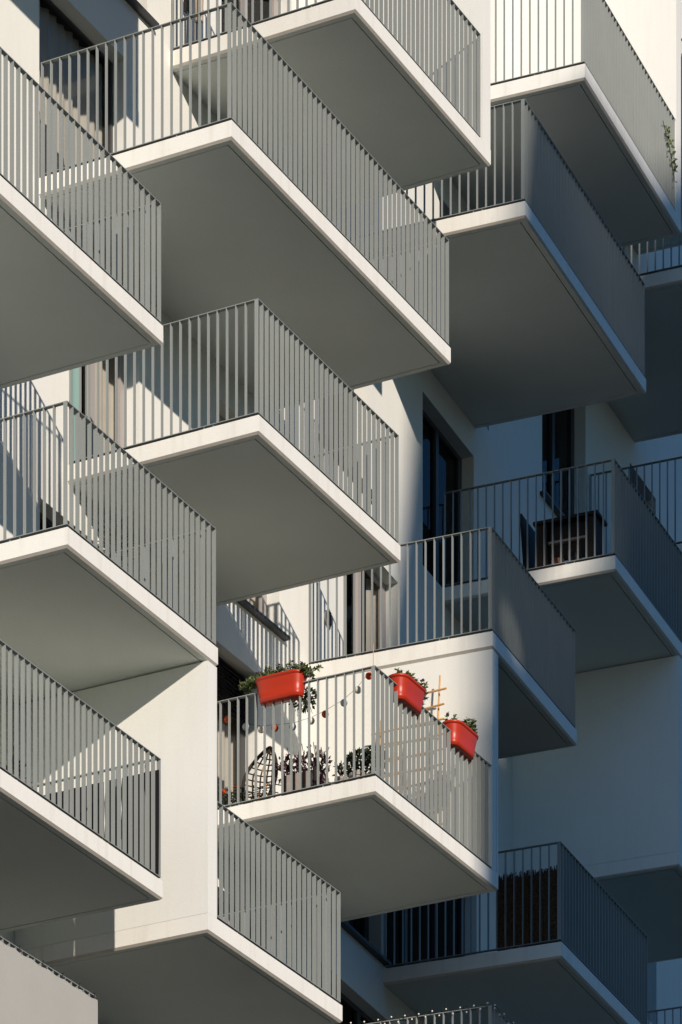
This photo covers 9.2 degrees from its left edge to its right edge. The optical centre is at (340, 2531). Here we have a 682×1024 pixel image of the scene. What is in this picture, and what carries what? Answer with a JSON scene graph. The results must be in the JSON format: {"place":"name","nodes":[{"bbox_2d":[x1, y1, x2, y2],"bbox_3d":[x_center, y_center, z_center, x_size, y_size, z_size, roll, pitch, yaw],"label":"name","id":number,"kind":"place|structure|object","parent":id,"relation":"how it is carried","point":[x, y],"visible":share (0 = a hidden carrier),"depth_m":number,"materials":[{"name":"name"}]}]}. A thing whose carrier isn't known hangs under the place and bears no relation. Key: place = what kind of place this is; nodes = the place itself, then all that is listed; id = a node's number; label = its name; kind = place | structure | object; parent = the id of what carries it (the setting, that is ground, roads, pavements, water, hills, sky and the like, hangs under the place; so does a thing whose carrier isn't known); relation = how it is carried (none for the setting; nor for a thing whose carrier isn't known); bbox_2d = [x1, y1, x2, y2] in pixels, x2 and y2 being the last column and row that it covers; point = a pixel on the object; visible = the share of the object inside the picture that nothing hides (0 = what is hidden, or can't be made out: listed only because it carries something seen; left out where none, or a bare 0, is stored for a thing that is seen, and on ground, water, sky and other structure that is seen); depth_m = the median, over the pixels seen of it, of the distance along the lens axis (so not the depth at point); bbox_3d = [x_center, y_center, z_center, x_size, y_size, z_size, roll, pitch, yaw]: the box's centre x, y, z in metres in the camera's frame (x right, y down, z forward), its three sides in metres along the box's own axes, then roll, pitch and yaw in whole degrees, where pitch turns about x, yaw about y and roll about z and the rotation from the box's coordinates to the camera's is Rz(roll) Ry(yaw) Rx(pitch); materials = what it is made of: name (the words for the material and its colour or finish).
{"place":"outdoors","nodes":[
{"label":"outdoors","id":0,"kind":"place"},
{"bbox_2d":[0,746,32,783],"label":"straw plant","id":1,"kind":"object","parent":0,"point":[13,765],"visible":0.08,"depth_m":42.10,"materials":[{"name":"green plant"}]},
{"bbox_2d":[520,514,534,571],"bbox_3d":[2.482,-25.890,55.264,0.090,0.820,0.600,0,0,23],"label":"chair","id":2,"kind":"object","parent":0,"point":[523,524],"visible":0.57,"depth_m":55.11,"materials":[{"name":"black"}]},
{"label":"ground","id":3,"kind":"structure","parent":0,"visible":0},
{"bbox_2d":[0,0,681,1023],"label":"apartment building","id":4,"kind":"structure","parent":3,"relation":"on","point":[340,342],"depth_m":48.58,"materials":[{"name":"paint"}]},
{"bbox_2d":[40,513,56,529],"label":"window","id":5,"kind":"structure","parent":4,"relation":"in","point":[49,524],"depth_m":46.18,"materials":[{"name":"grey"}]},
{"bbox_2d":[0,941,97,1023],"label":"canvas screen","id":6,"kind":"object","parent":4,"relation":"attached to","point":[32,991],"visible":1,"depth_m":41.10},
{"bbox_2d":[19,946,98,1000],"bbox_3d":[-3.525,-15.316,40.080,0.058,0.069,4.674,0,0,28],"label":"lacing","id":7,"kind":"object","parent":4,"relation":"attached to","point":[62,973],"visible":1,"depth_m":41.53,"materials":[{"name":"white fabric"}]},
{"bbox_2d":[39,0,112,177],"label":"window","id":8,"kind":"structure","parent":4,"relation":"in","point":[54,41],"depth_m":46.79,"materials":[{"name":"grey glass"}]},
{"bbox_2d":[69,355,123,459],"bbox_3d":[-2.849,-23.755,47.029,0.181,2.244,1.514,0,0,28],"label":"window","id":9,"kind":"structure","parent":4,"relation":"in","point":[102,364],"depth_m":47.50,"materials":[{"name":"grey"}]},
{"bbox_2d":[43,770,158,874],"bbox_3d":[-2.895,-17.520,43.783,2.320,1.080,0.012,0,0,28],"label":"shade cloth","id":10,"kind":"object","parent":4,"relation":"attached to","point":[157,822],"visible":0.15,"depth_m":43.39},
{"bbox_2d":[92,509,139,562],"bbox_3d":[-2.359,-20.398,43.938,0.655,1.236,0.659,0,0,0],"label":"spiky plant","id":11,"kind":"object","parent":4,"relation":"on","point":[115,537],"visible":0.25,"depth_m":43.92,"materials":[{"name":"green plant"}]},
{"bbox_2d":[125,0,158,26],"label":"window","id":12,"kind":"structure","parent":4,"relation":"in","point":[141,11],"depth_m":47.55,"materials":[{"name":"grey metal"}]},
{"bbox_2d":[184,0,188,43],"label":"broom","id":13,"kind":"object","parent":4,"relation":"on","point":[186,6],"visible":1,"depth_m":48.43,"materials":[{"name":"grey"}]},
{"bbox_2d":[194,0,202,40],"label":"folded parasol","id":14,"kind":"object","parent":4,"relation":"on","point":[195,21],"visible":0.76,"depth_m":48.36,"materials":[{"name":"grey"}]},
{"bbox_2d":[218,786,233,807],"bbox_3d":[-1.329,-19.974,48.791,0.191,0.388,0.203,0,0,0],"label":"potted marigold","id":15,"kind":"object","parent":4,"relation":"on","point":[224,797],"visible":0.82,"depth_m":48.76,"materials":[{"name":"green plant"}]},
{"bbox_2d":[215,656,248,809],"bbox_3d":[-1.528,-20.905,49.493,0.219,2.244,1.504,0,0,28],"label":"window","id":16,"kind":"structure","parent":4,"relation":"in","point":[227,687],"depth_m":50.00,"materials":[{"name":"grey glass"}]},
{"bbox_2d":[231,783,245,805],"bbox_3d":[-1.185,-19.969,48.687,0.188,0.378,0.197,0,0,39],"label":"potted marigold","id":17,"kind":"object","parent":4,"relation":"on","point":[235,793],"visible":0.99,"depth_m":48.66,"materials":[{"name":"green plant"}]},
{"bbox_2d":[218,899,260,945],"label":"window","id":18,"kind":"structure","parent":4,"relation":"in","point":[218,899],"depth_m":49.90,"materials":[{"name":"grey"}]},
{"bbox_2d":[219,414,290,641],"bbox_3d":[-1.194,-23.777,49.927,0.430,2.199,1.724,0,0,28],"label":"window","id":19,"kind":"structure","parent":4,"relation":"in","point":[256,606],"depth_m":50.31,"materials":[{"name":"grey metal"}]},
{"bbox_2d":[235,746,280,803],"bbox_3d":[-0.889,-20.243,48.813,0.680,0.991,0.443,0,0,35],"label":"rattan chair","id":20,"kind":"object","parent":4,"relation":"on","point":[260,755],"visible":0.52,"depth_m":48.99,"materials":[{"name":"brown wicker"}]},
{"bbox_2d":[239,0,277,18],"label":"window","id":21,"kind":"structure","parent":4,"relation":"in","point":[274,2],"depth_m":50.76,"materials":[{"name":"grey"}]},
{"bbox_2d":[238,660,322,706],"bbox_3d":[-0.695,-21.097,48.165,1.070,0.424,0.392,0,0,20],"label":"flower box","id":22,"kind":"object","parent":4,"relation":"attached to","point":[279,684],"visible":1,"depth_m":48.05,"materials":[{"name":"red plastic"}]},
{"bbox_2d":[217,672,370,732],"bbox_3d":[-0.588,-20.801,48.206,2.202,0.463,0.082,0,0,28],"label":"lantern string","id":23,"kind":"object","parent":4,"relation":"hanging from","point":[357,691],"visible":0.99,"depth_m":48.05,"materials":[{"name":"multicoloured paper"}]},
{"bbox_2d":[271,742,332,795],"bbox_3d":[-0.404,-20.165,48.523,0.813,0.769,0.396,0,0,37],"label":"plant box","id":24,"kind":"object","parent":4,"relation":"on","point":[313,775],"visible":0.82,"depth_m":48.42,"materials":[{"name":"grey plant"}]},
{"bbox_2d":[288,687,316,713],"bbox_3d":[-0.422,-20.945,48.236,0.273,0.344,0.332,0,0,-33],"label":"hanging plant","id":25,"kind":"object","parent":4,"relation":"hanging from","point":[304,700],"visible":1,"depth_m":48.20,"materials":[{"name":"green plant"}]},
{"bbox_2d":[332,761,349,783],"bbox_3d":[0.013,-19.974,48.037,0.206,0.387,0.246,0,0,38],"label":"potted plant","id":26,"kind":"object","parent":4,"relation":"on","point":[340,770],"visible":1,"depth_m":47.99,"materials":[{"name":"green plant"}]},
{"bbox_2d":[319,390,371,498],"bbox_3d":[-0.023,-26.628,52.246,0.310,2.199,1.714,0,0,23],"label":"window","id":27,"kind":"structure","parent":4,"relation":"in","point":[353,390],"depth_m":52.33,"materials":[{"name":"grey"}]},
{"bbox_2d":[321,975,373,1023],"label":"window","id":28,"kind":"structure","parent":4,"relation":"in","point":[358,1014],"depth_m":53.05,"materials":[{"name":"grey glass"}]},
{"bbox_2d":[343,747,369,780],"bbox_3d":[0.191,-20.034,47.991,0.325,0.508,0.296,0,0,-22],"label":"potted geranium","id":29,"kind":"object","parent":4,"relation":"on","point":[358,752],"visible":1,"depth_m":47.93,"materials":[{"name":"green plant"}]},
{"bbox_2d":[343,569,385,655],"bbox_3d":[0.150,-23.755,53.138,0.182,2.244,1.814,0,0,23],"label":"window","id":30,"kind":"structure","parent":4,"relation":"in","point":[376,588],"depth_m":53.76,"materials":[{"name":"grey"}]},
{"bbox_2d":[341,916,390,965],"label":"window","id":31,"kind":"structure","parent":4,"relation":"in","point":[363,938],"depth_m":52.95,"materials":[{"name":"grey metal"}]},
{"bbox_2d":[360,745,384,776],"bbox_3d":[0.382,-20.056,47.929,0.328,0.553,0.319,0,0,0],"label":"potted plant","id":32,"kind":"object","parent":4,"relation":"on","point":[367,751],"visible":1,"depth_m":47.88,"materials":[{"name":"green plant"}]},
{"bbox_2d":[393,750,393,785],"bbox_3d":[0.608,-20.555,48.443,0.008,1.050,0.038,0,0,28],"label":"bamboo cane","id":33,"kind":"object","parent":4,"relation":"attached to","point":[393,767],"visible":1,"depth_m":48.43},
{"bbox_2d":[388,668,428,715],"bbox_3d":[0.765,-21.096,48.399,0.338,0.423,0.810,0,0,29],"label":"flower box","id":34,"kind":"object","parent":4,"relation":"attached to","point":[412,692],"visible":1,"depth_m":48.20,"materials":[{"name":"red plastic"}]},
{"bbox_2d":[375,675,446,824],"bbox_3d":[0.826,-20.965,50.488,1.010,2.351,0.091,0,0,28],"label":"bamboo trellis","id":35,"kind":"object","parent":4,"relation":"on","point":[438,705],"visible":0.2,"depth_m":50.33,"materials":[{"name":"wood"}]},
{"bbox_2d":[350,1002,513,1023],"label":"bulb string","id":36,"kind":"object","parent":4,"relation":"attached to","point":[439,1015],"visible":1,"depth_m":50.59,"materials":[{"name":"white glass"}]},
{"bbox_2d":[400,897,464,965],"bbox_3d":[1.020,-20.905,55.067,0.062,2.244,3.224,0,0,23],"label":"window","id":37,"kind":"structure","parent":4,"relation":"in","point":[433,906],"depth_m":55.51,"materials":[{"name":"grey glass"}]},
{"bbox_2d":[423,410,461,585],"bbox_3d":[1.241,-26.605,55.598,0.062,2.244,1.854,0,0,23],"label":"window","id":38,"kind":"structure","parent":4,"relation":"in","point":[437,436],"depth_m":55.62,"materials":[{"name":"grey metal"}]},
{"bbox_2d":[442,712,478,760],"bbox_3d":[1.442,-21.119,49.606,0.333,0.468,0.800,0,0,33],"label":"flower box","id":39,"kind":"object","parent":4,"relation":"attached to","point":[464,736],"visible":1,"depth_m":49.45,"materials":[{"name":"red plastic"}]},
{"bbox_2d":[498,865,557,950],"bbox_3d":[2.334,-20.300,52.766,0.810,0.960,0.045,0,0,23],"label":"reed mat","id":40,"kind":"object","parent":4,"relation":"hanging from","point":[527,908],"visible":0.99,"depth_m":52.76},
{"bbox_2d":[540,409,573,516],"bbox_3d":[3.101,-29.477,59.735,0.310,2.199,2.044,0,0,23],"label":"window","id":41,"kind":"structure","parent":4,"relation":"in","point":[551,416],"depth_m":59.80,"materials":[{"name":"grey metal"}]},
{"bbox_2d":[550,557,564,566],"bbox_3d":[2.822,-25.575,54.949,0.210,0.190,0.207,0,0,0],"label":"plant pot","id":42,"kind":"object","parent":4,"relation":"on","point":[556,560],"visible":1,"depth_m":54.87,"materials":[{"name":"ceramic"}]},
{"bbox_2d":[533,510,606,569],"bbox_3d":[2.990,-25.845,55.052,0.890,0.730,0.400,0,0,23],"label":"wooden shelf","id":43,"kind":"object","parent":4,"relation":"on","point":[573,536],"visible":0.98,"depth_m":54.97,"materials":[{"name":"brown wood"}]},
{"bbox_2d":[568,552,582,561],"bbox_3d":[3.053,-25.585,54.853,0.220,0.210,0.217,0,0,0],"label":"plant pot","id":44,"kind":"object","parent":4,"relation":"on","point":[573,555],"visible":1,"depth_m":54.77,"materials":[{"name":"black"}]},
{"bbox_2d":[663,122,677,182],"bbox_3d":[4.422,-31.828,56.448,0.091,0.611,0.507,0,0,23],"label":"climbing plant","id":45,"kind":"object","parent":4,"relation":"attached to","point":[669,141],"visible":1,"depth_m":56.45,"materials":[{"name":"green plant"}]}
]}

